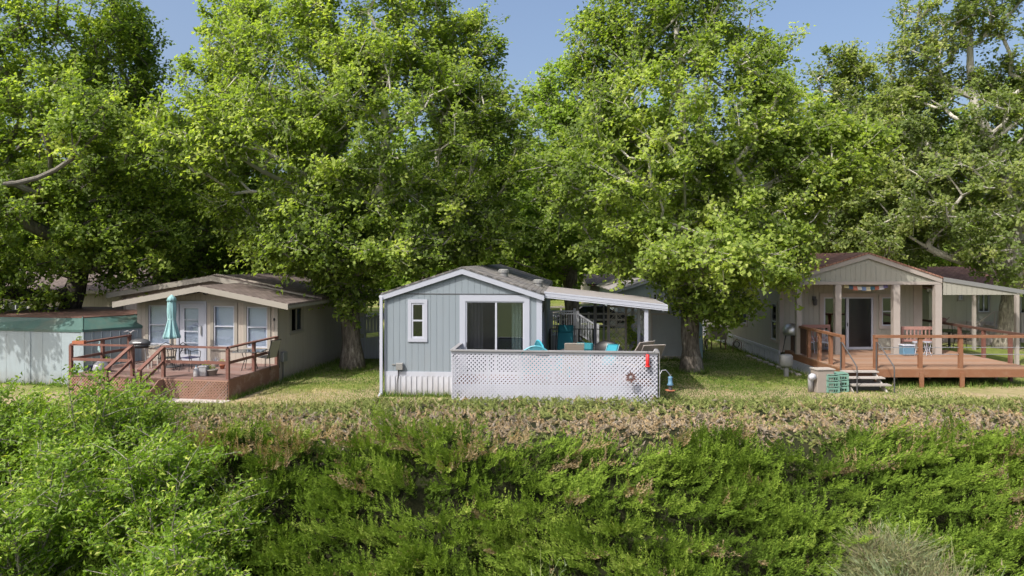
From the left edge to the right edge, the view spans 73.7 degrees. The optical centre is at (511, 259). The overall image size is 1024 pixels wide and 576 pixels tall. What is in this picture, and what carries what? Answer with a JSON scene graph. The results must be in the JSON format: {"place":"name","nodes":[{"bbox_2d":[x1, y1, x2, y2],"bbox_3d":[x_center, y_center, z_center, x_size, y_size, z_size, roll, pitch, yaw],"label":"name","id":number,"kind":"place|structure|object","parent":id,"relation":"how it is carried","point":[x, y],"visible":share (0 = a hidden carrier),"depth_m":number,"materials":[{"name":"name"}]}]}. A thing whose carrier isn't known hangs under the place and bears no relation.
{"place":"outdoors","nodes":[
{"label":"outdoors","id":0,"kind":"place"},
{"bbox_2d":[0,267,205,309],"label":"brown house","id":1,"kind":"structure","parent":0,"point":[90,300],"depth_m":33.92,"materials":[{"name":"beige"}]},
{"bbox_2d":[1,301,29,309],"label":"window","id":2,"kind":"structure","parent":1,"relation":"in","point":[13,307],"depth_m":33.72,"materials":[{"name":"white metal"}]},
{"bbox_2d":[0,284,1023,575],"bbox_3d":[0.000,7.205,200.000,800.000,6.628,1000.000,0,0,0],"label":"ground","id":3,"kind":"structure","parent":0,"point":[506,488],"depth_m":15.19,"materials":[{"name":"plant"}]},
{"bbox_2d":[0,74,60,226],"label":"background tree","id":4,"kind":"object","parent":3,"relation":"on","point":[17,138],"depth_m":52.31,"materials":[{"name":"green plant"}]},
{"bbox_2d":[0,372,87,465],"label":"leafy shrub","id":5,"kind":"object","parent":3,"relation":"on","point":[18,405],"visible":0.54,"depth_m":14.55,"materials":[{"name":"green plant"}]},
{"bbox_2d":[0,424,130,575],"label":"leafy shrub","id":6,"kind":"object","parent":3,"relation":"on","point":[35,539],"visible":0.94,"depth_m":12.24,"materials":[{"name":"green plant"}]},
{"bbox_2d":[0,307,142,384],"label":"garden shed","id":7,"kind":"structure","parent":3,"relation":"on","point":[34,344],"depth_m":24.31,"materials":[{"name":"metal"}]},
{"bbox_2d":[0,362,181,479],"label":"leafy shrub","id":8,"kind":"object","parent":3,"relation":"on","point":[90,425],"visible":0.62,"depth_m":14.34,"materials":[{"name":"green plant"}]},
{"bbox_2d":[0,0,209,313],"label":"shade tree","id":9,"kind":"object","parent":3,"relation":"on","point":[79,81],"visible":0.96,"depth_m":26.87,"materials":[{"name":"green plant"}]},
{"bbox_2d":[13,95,247,271],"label":"background tree","id":10,"kind":"object","parent":3,"relation":"on","point":[58,225],"depth_m":48.17,"materials":[{"name":"green plant"}]},
{"bbox_2d":[81,367,207,446],"bbox_3d":[-8.606,3.487,15.764,2.545,2.065,2.074,0,0,0],"label":"leafy shrub","id":11,"kind":"object","parent":3,"relation":"on","point":[157,403],"visible":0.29,"depth_m":15.58,"materials":[{"name":"green plant"}]},
{"bbox_2d":[57,419,242,572],"bbox_3d":[-6.835,4.648,12.866,3.327,3.045,3.087,0,0,0],"label":"leafy shrub","id":12,"kind":"object","parent":3,"relation":"on","point":[153,476],"visible":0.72,"depth_m":12.58,"materials":[{"name":"green plant"}]},
{"bbox_2d":[76,493,265,575],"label":"leafy shrub","id":13,"kind":"object","parent":3,"relation":"on","point":[174,560],"visible":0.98,"depth_m":11.57,"materials":[{"name":"green plant"}]},
{"bbox_2d":[68,335,278,400],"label":"brown deck","id":14,"kind":"structure","parent":3,"relation":"on","point":[232,377],"depth_m":21.91,"materials":[{"name":"brown wood"}]},
{"bbox_2d":[72,336,86,343],"bbox_3d":[-14.085,2.609,22.224,0.384,0.250,0.209,0,0,0],"label":"rail planter","id":15,"kind":"object","parent":14,"relation":"on","point":[79,341],"visible":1,"depth_m":22.15,"materials":[{"name":"ceramic"}]},
{"bbox_2d":[92,361,110,372],"bbox_3d":[-13.697,3.505,22.788,0.528,0.470,0.524,0,0,0],"label":"potting bag","id":16,"kind":"object","parent":14,"relation":"on","point":[96,364],"visible":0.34,"depth_m":22.64,"materials":[{"name":"white plastic"}]},
{"bbox_2d":[129,339,158,367],"bbox_3d":[-12.998,3.248,23.814,1.120,0.987,0.531,0,0,-11],"label":"barbecue grill","id":17,"kind":"object","parent":14,"relation":"on","point":[141,343],"visible":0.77,"depth_m":23.71,"materials":[{"name":"silver metal"}]},
{"bbox_2d":[147,356,160,368],"bbox_3d":[-12.350,3.538,23.594,0.400,0.405,0.300,0,0,0],"label":"stool","id":18,"kind":"object","parent":14,"relation":"on","point":[152,362],"visible":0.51,"depth_m":23.50,"materials":[{"name":"grey wood"}]},
{"bbox_2d":[158,342,175,370],"bbox_3d":[-11.659,3.250,23.061,0.544,0.986,0.566,0,0,-21],"label":"iron chair","id":19,"kind":"object","parent":14,"relation":"on","point":[170,357],"visible":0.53,"depth_m":22.92,"materials":[{"name":"black metal"}]},
{"bbox_2d":[154,345,187,368],"bbox_3d":[-11.847,3.382,23.767,1.092,0.724,1.092,0,0,-6],"label":"patio table","id":20,"kind":"object","parent":14,"relation":"on","point":[157,347],"visible":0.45,"depth_m":23.68,"materials":[{"name":"black metal"}]},
{"bbox_2d":[162,294,180,367],"bbox_3d":[-11.846,2.473,23.767,0.554,2.534,0.554,0,0,11],"label":"patio parasol","id":21,"kind":"object","parent":14,"relation":"on","point":[171,331],"visible":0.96,"depth_m":23.65,"materials":[{"name":"fabric"}]},
{"bbox_2d":[179,342,200,370],"bbox_3d":[-10.895,3.250,23.090,0.544,0.986,0.566,0,0,25],"label":"iron chair","id":22,"kind":"object","parent":14,"relation":"on","point":[189,357],"visible":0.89,"depth_m":22.98,"materials":[{"name":"black metal"}]},
{"bbox_2d":[193,366,198,376],"bbox_3d":[-10.110,3.567,21.859,0.180,0.345,0.176,0,0,0],"label":"milk jug","id":23,"kind":"object","parent":14,"relation":"on","point":[196,372],"visible":1,"depth_m":21.80,"materials":[{"name":"white plastic"}]},
{"bbox_2d":[198,365,209,375],"bbox_3d":[-9.916,3.575,21.960,0.270,0.330,0.230,0,0,0],"label":"white bucket","id":24,"kind":"object","parent":14,"relation":"on","point":[203,369],"visible":1,"depth_m":21.86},
{"bbox_2d":[207,365,217,375],"bbox_3d":[-9.686,3.571,22.061,0.367,0.339,0.367,0,0,0],"label":"pot plant","id":25,"kind":"object","parent":14,"relation":"on","point":[212,371],"visible":1,"depth_m":21.97,"materials":[{"name":"green plant"}]},
{"bbox_2d":[231,349,266,370],"bbox_3d":[-8.921,3.414,23.200,0.974,0.659,0.777,0,0,-6],"label":"glass table","id":26,"kind":"object","parent":14,"relation":"on","point":[242,351],"visible":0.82,"depth_m":23.10,"materials":[{"name":"glass"}]},
{"bbox_2d":[258,339,280,369],"bbox_3d":[-8.389,3.238,23.511,0.691,1.006,0.520,0,0,19],"label":"sling chair","id":27,"kind":"object","parent":14,"relation":"on","point":[273,349],"visible":0.81,"depth_m":23.43,"materials":[{"name":"fabric"}]},
{"bbox_2d":[156,398,228,402],"bbox_3d":[-10.042,4.386,21.284,2.532,0.001,0.605,0,0,5],"label":"gravel strip","id":28,"kind":"object","parent":3,"relation":"on","point":[202,400],"visible":0.6,"depth_m":21.27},
{"bbox_2d":[105,0,353,306],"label":"leaning tree","id":29,"kind":"object","parent":3,"relation":"on","point":[187,64],"visible":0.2,"depth_m":32.66,"materials":[{"name":"green plant"}]},
{"bbox_2d":[175,455,291,575],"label":"leafy shrub","id":30,"kind":"object","parent":3,"relation":"on","point":[237,541],"visible":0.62,"depth_m":12.86,"materials":[{"name":"green plant"}]},
{"bbox_2d":[106,273,384,380],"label":"tan house","id":31,"kind":"structure","parent":3,"relation":"on","point":[220,310],"depth_m":25.12,"materials":[{"name":"wood"}]},
{"bbox_2d":[145,302,172,347],"bbox_3d":[-13.023,2.403,25.237,1.109,1.698,0.127,0,0,9],"label":"window","id":32,"kind":"structure","parent":31,"relation":"in","point":[155,312],"depth_m":25.28,"materials":[{"name":"glass"}]},
{"bbox_2d":[176,301,206,360],"bbox_3d":[-11.736,2.618,25.034,1.205,2.205,0.115,0,0,9],"label":"door","id":33,"kind":"structure","parent":31,"relation":"in","point":[191,316],"depth_m":25.06,"materials":[{"name":"white metal"}]},
{"bbox_2d":[210,302,237,350],"bbox_3d":[-10.458,2.423,24.830,1.060,1.737,0.127,0,0,9],"label":"window","id":34,"kind":"structure","parent":31,"relation":"in","point":[223,316],"depth_m":24.86,"materials":[{"name":"glass"}]},
{"bbox_2d":[243,303,270,350],"bbox_3d":[-9.181,2.433,24.628,1.047,1.717,0.127,0,0,9],"label":"window","id":35,"kind":"structure","parent":31,"relation":"in","point":[256,317],"depth_m":24.66,"materials":[{"name":"white metal"}]},
{"bbox_2d":[290,306,303,334],"bbox_3d":[-8.199,2.267,25.950,0.107,1.090,1.100,0,0,9],"label":"window","id":36,"kind":"structure","parent":31,"relation":"in","point":[296,314],"depth_m":25.93,"materials":[{"name":"black glass"}]},
{"bbox_2d":[189,79,404,272],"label":"background tree","id":37,"kind":"object","parent":3,"relation":"on","point":[349,134],"visible":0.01,"depth_m":51.58,"materials":[{"name":"green plant"}]},
{"bbox_2d":[127,0,542,369],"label":"maple tree","id":38,"kind":"object","parent":3,"relation":"on","point":[347,190],"visible":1,"depth_m":25.49,"materials":[{"name":"green plant"}]},
{"bbox_2d":[360,315,379,358],"bbox_3d":[-6.893,3.425,30.363,2.060,1.950,0.100,0,0,-3],"label":"ramp fence","id":39,"kind":"object","parent":3,"relation":"on","point":[372,344],"visible":0.46,"depth_m":30.35,"materials":[{"name":"wood"}]},
{"bbox_2d":[368,84,527,289],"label":"background tree","id":40,"kind":"object","parent":3,"relation":"on","point":[393,278],"visible":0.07,"depth_m":48.39,"materials":[{"name":"green plant"}]},
{"bbox_2d":[378,264,552,396],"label":"blue house","id":41,"kind":"structure","parent":3,"relation":"on","point":[430,322],"depth_m":22.03,"materials":[{"name":"wood"}]},
{"bbox_2d":[408,299,427,341],"bbox_3d":[-3.052,1.967,22.095,0.641,1.369,0.102,0,0,4],"label":"window","id":42,"kind":"structure","parent":41,"relation":"in","point":[417,308],"depth_m":22.07,"materials":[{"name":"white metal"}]},
{"bbox_2d":[460,295,529,373],"bbox_3d":[-0.547,2.410,22.004,2.252,2.541,0.291,0,0,5],"label":"sliding door","id":43,"kind":"structure","parent":41,"relation":"in","point":[478,313],"depth_m":21.94,"materials":[{"name":"white metal"}]},
{"bbox_2d":[543,310,544,345],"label":"window","id":44,"kind":"structure","parent":41,"relation":"in","point":[543,310],"depth_m":23.50,"materials":[{"name":"white metal"}]},
{"bbox_2d":[544,301,545,348],"bbox_3d":[1.245,2.620,25.509,0.029,2.080,1.060,0,0,4],"label":"side door","id":45,"kind":"structure","parent":41,"relation":"in","point":[545,301],"depth_m":25.96,"materials":[{"name":"white metal"}]},
{"bbox_2d":[0,393,1023,575],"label":"juniper slope","id":46,"kind":"structure","parent":3,"relation":"on","point":[734,491],"depth_m":13.65,"materials":[{"name":"plant"}]},
{"bbox_2d":[0,416,1023,575],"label":"juniper underlayer","id":47,"kind":"object","parent":3,"relation":"on","point":[624,544],"visible":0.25,"depth_m":14.30,"materials":[{"name":"plant"}]},
{"bbox_2d":[0,339,1023,400],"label":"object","id":48,"kind":"object","parent":3,"relation":"on","point":[370,365],"depth_m":23.94,"materials":[{"name":"green plant"}]},
{"bbox_2d":[1,179,1023,299],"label":"wood","id":49,"kind":"object","parent":3,"relation":"on","point":[398,284],"depth_m":74.15,"materials":[{"name":"green plant"}]},
{"bbox_2d":[5,392,1023,480],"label":"juniper top","id":50,"kind":"object","parent":3,"relation":"on","point":[826,425],"visible":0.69,"depth_m":17.86,"materials":[{"name":"plant"}]},
{"bbox_2d":[465,81,615,271],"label":"background tree","id":51,"kind":"object","parent":3,"relation":"on","point":[524,101],"visible":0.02,"depth_m":53.12,"materials":[{"name":"green plant"}]},
{"bbox_2d":[437,42,651,338],"bbox_3d":[1.813,-3.664,37.811,12.482,16.474,7.926,0,0,0],"label":"poplar tree","id":52,"kind":"object","parent":3,"relation":"on","point":[543,233],"visible":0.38,"depth_m":36.69,"materials":[{"name":"green plant"}]},
{"bbox_2d":[527,548,566,575],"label":"rabbitbrush","id":53,"kind":"object","parent":3,"relation":"on","point":[549,566],"visible":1,"depth_m":12.33,"materials":[{"name":"green plant"}]},
{"bbox_2d":[450,328,658,403],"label":"blue house deck","id":54,"kind":"structure","parent":3,"relation":"on","point":[554,383],"depth_m":20.15,"materials":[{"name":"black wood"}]},
{"bbox_2d":[521,345,549,381],"bbox_3d":[0.697,3.110,20.642,0.936,1.170,0.983,0,0,0],"label":"adirondack chair","id":55,"kind":"object","parent":54,"relation":"on","point":[536,347],"visible":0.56,"depth_m":20.25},
{"bbox_2d":[535,340,569,377],"bbox_3d":[1.285,3.096,21.504,1.028,1.198,0.897,0,0,-19],"label":"adirondack chair","id":56,"kind":"object","parent":54,"relation":"on","point":[538,342],"visible":0.27,"depth_m":21.29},
{"bbox_2d":[555,325,574,361],"bbox_3d":[1.729,2.968,23.060,0.652,1.445,1.199,0,0,14],"label":"recliner","id":57,"kind":"object","parent":54,"relation":"on","point":[565,333],"visible":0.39,"depth_m":23.43,"materials":[{"name":"fabric"}]},
{"bbox_2d":[563,343,583,380],"bbox_3d":[1.882,3.095,20.892,0.598,1.172,0.708,0,0,0],"label":"sling chair","id":58,"kind":"object","parent":54,"relation":"on","point":[573,346],"visible":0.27,"depth_m":20.57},
{"bbox_2d":[584,343,594,374],"bbox_3d":[2.266,3.191,21.706,0.652,0.999,1.082,0,0,11],"label":"recliner","id":59,"kind":"object","parent":54,"relation":"on","point":[588,346],"visible":0.27,"depth_m":22.02,"materials":[{"name":"fabric"}]},
{"bbox_2d":[544,286,667,376],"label":"carport roof","id":60,"kind":"structure","parent":54,"relation":"on","point":[637,302],"depth_m":22.04,"materials":[{"name":"white metal"}]},
{"bbox_2d":[590,340,623,374],"bbox_3d":[3.084,3.160,22.305,1.240,1.040,0.960,0,0,29],"label":"fire pit","id":61,"kind":"object","parent":54,"relation":"on","point":[601,346],"visible":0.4,"depth_m":22.28,"materials":[{"name":"metal"}]},
{"bbox_2d":[594,341,654,375],"bbox_3d":[3.585,3.106,21.856,0.744,1.153,1.929,0,0,-40],"label":"sling lounger","id":62,"kind":"object","parent":54,"relation":"on","point":[639,347],"visible":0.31,"depth_m":21.15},
{"bbox_2d":[602,344,619,364],"bbox_3d":[3.141,3.028,21.816,0.355,0.673,0.713,0,0,37],"label":"cushion","id":63,"kind":"object","parent":62,"relation":"on","point":[612,347],"visible":0.44,"depth_m":21.90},
{"bbox_2d":[607,305,650,358],"bbox_3d":[4.191,2.630,24.512,1.540,2.100,0.334,0,0,5],"label":"vine trellis","id":64,"kind":"object","parent":54,"relation":"on","point":[630,334],"visible":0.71,"depth_m":24.50,"materials":[{"name":"grey wood"}]},
{"bbox_2d":[615,344,665,372],"bbox_3d":[3.971,3.106,21.232,0.744,1.153,1.930,0,0,-17],"label":"sling lounger","id":65,"kind":"object","parent":54,"relation":"on","point":[660,347],"visible":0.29,"depth_m":20.41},
{"bbox_2d":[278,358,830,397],"bbox_3d":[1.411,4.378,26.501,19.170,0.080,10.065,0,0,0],"label":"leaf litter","id":66,"kind":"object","parent":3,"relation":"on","point":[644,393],"visible":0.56,"depth_m":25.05,"materials":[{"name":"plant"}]},
{"bbox_2d":[159,349,986,407],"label":"lawn grass","id":67,"kind":"structure","parent":3,"relation":"on","point":[673,375],"depth_m":23.45,"materials":[{"name":"plant"}]},
{"bbox_2d":[549,308,598,348],"bbox_3d":[2.706,3.308,30.300,2.135,2.184,1.500,0,0,0],"label":"porch stair","id":68,"kind":"object","parent":3,"relation":"on","point":[576,314],"visible":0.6,"depth_m":29.59,"materials":[{"name":"wood"}]},
{"bbox_2d":[553,312,636,332],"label":"rail fence","id":69,"kind":"object","parent":3,"relation":"on","point":[588,313],"visible":0.25,"depth_m":40.98,"materials":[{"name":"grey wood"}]},
{"bbox_2d":[626,371,635,397],"bbox_3d":[3.428,3.757,19.699,0.346,1.110,0.078,0,0,0],"label":"metal flower","id":70,"kind":"object","parent":3,"relation":"on","point":[630,375],"visible":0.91,"depth_m":19.70,"materials":[{"name":"metal"}]},
{"bbox_2d":[595,277,676,327],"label":"white house","id":71,"kind":"structure","parent":3,"relation":"on","point":[636,288],"depth_m":44.00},
{"bbox_2d":[555,81,748,278],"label":"background tree","id":72,"kind":"object","parent":3,"relation":"on","point":[644,94],"visible":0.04,"depth_m":50.98,"materials":[{"name":"green plant"}]},
{"bbox_2d":[653,349,670,403],"bbox_3d":[4.361,3.495,19.814,0.518,1.810,0.047,0,0,0],"label":"shepherd hook","id":73,"kind":"object","parent":3,"relation":"on","point":[660,372],"visible":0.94,"depth_m":19.81,"materials":[{"name":"metal"}]},
{"bbox_2d":[665,376,674,391],"bbox_3d":[4.593,3.580,19.803,0.300,0.520,0.295,0,0,0],"label":"bird feeder","id":74,"kind":"object","parent":73,"relation":"hanging from","point":[670,384],"visible":1,"depth_m":19.75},
{"bbox_2d":[635,295,702,359],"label":"grey shed","id":75,"kind":"structure","parent":3,"relation":"on","point":[665,328],"depth_m":30.00,"materials":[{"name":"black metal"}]},
{"bbox_2d":[703,329,707,351],"bbox_3d":[9.350,3.898,33.000,0.508,1.019,1.694,0,0,24],"label":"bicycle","id":76,"kind":"object","parent":3,"relation":"on","point":[704,340],"visible":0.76,"depth_m":32.84,"materials":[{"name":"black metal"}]},
{"bbox_2d":[510,0,908,372],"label":"maple tree","id":77,"kind":"object","parent":3,"relation":"on","point":[731,258],"visible":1,"depth_m":24.84,"materials":[{"name":"green plant"}]},
{"bbox_2d":[704,325,727,348],"bbox_3d":[10.050,3.830,33.600,0.920,1.140,0.680,0,0,-9],"label":"chair","id":78,"kind":"object","parent":3,"relation":"on","point":[723,337],"visible":0.56,"depth_m":33.32,"materials":[{"name":"beige"}]},
{"bbox_2d":[779,354,792,376],"bbox_3d":[10.327,4.000,25.717,0.500,0.900,0.345,0,0,0],"label":"utility pedestal","id":79,"kind":"object","parent":3,"relation":"on","point":[786,361],"visible":0.97,"depth_m":25.60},
{"bbox_2d":[691,83,898,251],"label":"background tree","id":80,"kind":"object","parent":3,"relation":"on","point":[815,91],"depth_m":48.51,"materials":[{"name":"green plant"}]},
{"bbox_2d":[808,373,815,391],"bbox_3d":[9.901,4.072,22.618,0.245,0.655,0.363,0,0,0],"label":"white pipe","id":81,"kind":"object","parent":3,"relation":"on","point":[811,377],"visible":1,"depth_m":22.62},
{"bbox_2d":[809,367,835,392],"bbox_3d":[10.326,4.005,22.710,0.660,0.790,0.460,0,0,-6],"label":"pipe box","id":82,"kind":"object","parent":3,"relation":"on","point":[820,373],"visible":0.81,"depth_m":22.51,"materials":[{"name":"plastic"}]},
{"bbox_2d":[703,252,942,363],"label":"grey house","id":83,"kind":"structure","parent":3,"relation":"on","point":[858,319],"depth_m":28.39,"materials":[{"name":"wood"}]},
{"bbox_2d":[740,297,747,325],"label":"window","id":84,"kind":"structure","parent":83,"relation":"in","point":[745,322],"depth_m":32.69,"materials":[{"name":"white metal"}]},
{"bbox_2d":[769,300,777,342],"bbox_3d":[11.157,2.625,29.050,0.107,1.750,0.800,0,0,0],"label":"window","id":85,"kind":"structure","parent":83,"relation":"in","point":[773,312],"depth_m":29.07,"materials":[{"name":"glass"}]},
{"bbox_2d":[820,293,875,348],"bbox_3d":[13.969,2.557,28.420,2.343,2.327,0.120,0,0,0],"label":"sliding door","id":86,"kind":"structure","parent":83,"relation":"in","point":[858,309],"depth_m":28.43,"materials":[{"name":"white metal"}]},
{"bbox_2d":[844,285,887,290],"bbox_3d":[14.108,1.113,27.205,1.735,0.281,0.050,0,0,0],"label":"flag bunting","id":87,"kind":"object","parent":83,"relation":"hanging from","point":[870,288],"visible":1,"depth_m":27.20,"materials":[{"name":"fabric"}]},
{"bbox_2d":[879,294,890,328],"bbox_3d":[15.642,2.152,28.407,0.772,1.438,0.107,0,0,0],"label":"window","id":88,"kind":"structure","parent":83,"relation":"in","point":[884,299],"depth_m":28.39,"materials":[{"name":"beige glass"}]},
{"bbox_2d":[826,373,839,392],"bbox_3d":[10.574,4.090,22.710,0.450,0.620,0.430,0,0,-6],"label":"plastic crate","id":89,"kind":"object","parent":3,"relation":"on","point":[837,388],"visible":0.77,"depth_m":22.51,"materials":[{"name":"plastic"}]},
{"bbox_2d":[834,371,848,391],"bbox_3d":[10.982,4.090,22.894,0.450,0.620,0.430,0,0,6],"label":"plastic crate","id":90,"kind":"object","parent":3,"relation":"on","point":[843,375],"visible":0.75,"depth_m":22.69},
{"bbox_2d":[753,37,986,270],"bbox_3d":[18.811,-3.657,36.999,12.147,16.444,7.475,0,0,11],"label":"ash tree","id":91,"kind":"object","parent":3,"relation":"on","point":[849,66],"visible":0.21,"depth_m":35.69,"materials":[{"name":"green plant"}]},
{"bbox_2d":[820,505,963,575],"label":"rabbitbrush","id":92,"kind":"object","parent":3,"relation":"on","point":[874,546],"visible":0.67,"depth_m":12.62,"materials":[{"name":"green plant"}]},
{"bbox_2d":[785,319,1023,392],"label":"orange deck","id":93,"kind":"structure","parent":3,"relation":"on","point":[876,364],"depth_m":23.98,"materials":[{"name":"brown wood"}]},
{"bbox_2d":[782,323,794,353],"bbox_3d":[11.258,3.161,27.494,0.680,1.182,0.693,0,0,0],"label":"grill","id":94,"kind":"object","parent":93,"relation":"on","point":[788,329],"visible":0.79,"depth_m":27.28,"materials":[{"name":"metal"}]},
{"bbox_2d":[802,325,829,341],"bbox_3d":[12.535,3.217,28.015,1.250,1.065,0.510,0,0,0],"label":"slatted bench","id":95,"kind":"object","parent":93,"relation":"on","point":[821,326],"visible":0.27,"depth_m":28.23,"materials":[{"name":"brown wood"}]},
{"bbox_2d":[899,344,915,355],"bbox_3d":[15.535,3.540,26.850,0.490,0.420,0.350,0,0,0],"label":"cooler","id":96,"kind":"object","parent":93,"relation":"on","point":[906,350],"visible":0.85,"depth_m":26.69,"materials":[{"name":"blue plastic"}]},
{"bbox_2d":[900,326,931,351],"bbox_3d":[16.331,3.217,27.685,1.350,1.065,0.510,0,0,0],"label":"slatted bench","id":97,"kind":"object","parent":93,"relation":"on","point":[917,328],"visible":0.46,"depth_m":27.44,"materials":[{"name":"brown wood"}]},
{"bbox_2d":[923,341,931,355],"bbox_3d":[16.298,3.482,26.780,0.320,0.545,0.320,0,0,-17],"label":"garden stand","id":98,"kind":"object","parent":93,"relation":"on","point":[926,342],"visible":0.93,"depth_m":26.73,"materials":[{"name":"white metal"}]},
{"bbox_2d":[930,329,970,346],"bbox_3d":[18.770,3.408,29.300,1.520,0.736,1.509,0,0,0],"label":"dark table","id":99,"kind":"object","parent":93,"relation":"on","point":[949,332],"visible":0.62,"depth_m":29.26,"materials":[{"name":"black metal"}]},
{"bbox_2d":[819,94,1001,266],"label":"background tree","id":100,"kind":"object","parent":3,"relation":"on","point":[946,263],"visible":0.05,"depth_m":52.03,"materials":[{"name":"green plant"}]},
{"bbox_2d":[809,526,1019,575],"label":"rabbitbrush","id":101,"kind":"object","parent":3,"relation":"on","point":[930,572],"visible":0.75,"depth_m":12.12,"materials":[{"name":"green plant"}]},
{"bbox_2d":[843,0,1023,349],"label":"sycamore tree","id":102,"kind":"object","parent":3,"relation":"on","point":[998,171],"visible":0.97,"depth_m":33.08,"materials":[{"name":"green plant"}]},
{"bbox_2d":[912,72,1023,260],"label":"background tree","id":103,"kind":"object","parent":3,"relation":"on","point":[953,131],"visible":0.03,"depth_m":51.59,"materials":[{"name":"green plant"}]},
{"bbox_2d":[922,277,1023,364],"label":"awning","id":104,"kind":"object","parent":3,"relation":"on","point":[950,286],"visible":0.71,"depth_m":27.05,"materials":[{"name":"grey"}]},
{"bbox_2d":[931,313,1023,341],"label":"fence","id":105,"kind":"object","parent":3,"relation":"on","point":[980,325],"visible":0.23,"depth_m":36.33,"materials":[{"name":"wood"}]},
{"bbox_2d":[0,0,1023,201],"label":"sky","id":106,"kind":"structure","parent":0,"point":[532,26],"materials":[{"name":"blue"}]},
{"bbox_2d":[553,303,624,327],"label":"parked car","id":107,"kind":"object","parent":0,"point":[585,308],"visible":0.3,"depth_m":43.70,"materials":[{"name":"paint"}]},
{"bbox_2d":[580,274,636,303],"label":"brown house","id":108,"kind":"structure","parent":0,"point":[596,279],"depth_m":60.48,"materials":[{"name":"beige"}]},
{"bbox_2d":[915,267,1023,341],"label":"beige house","id":109,"kind":"structure","parent":0,"point":[956,308],"depth_m":36.60,"materials":[{"name":"wood"}]},
{"bbox_2d":[977,295,990,313],"bbox_3d":[25.291,2.230,36.606,0.760,1.304,0.107,0,0,0],"label":"window","id":110,"kind":"structure","parent":109,"relation":"in","point":[983,301],"depth_m":36.59,"materials":[{"name":"white metal"}]},
{"bbox_2d":[1020,294,1023,314],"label":"window","id":111,"kind":"structure","parent":109,"relation":"in","point":[1022,298],"depth_m":36.63,"materials":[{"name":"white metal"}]},
{"bbox_2d":[963,311,998,345],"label":"neighbour steps","id":112,"kind":"structure","parent":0,"point":[968,341],"depth_m":35.00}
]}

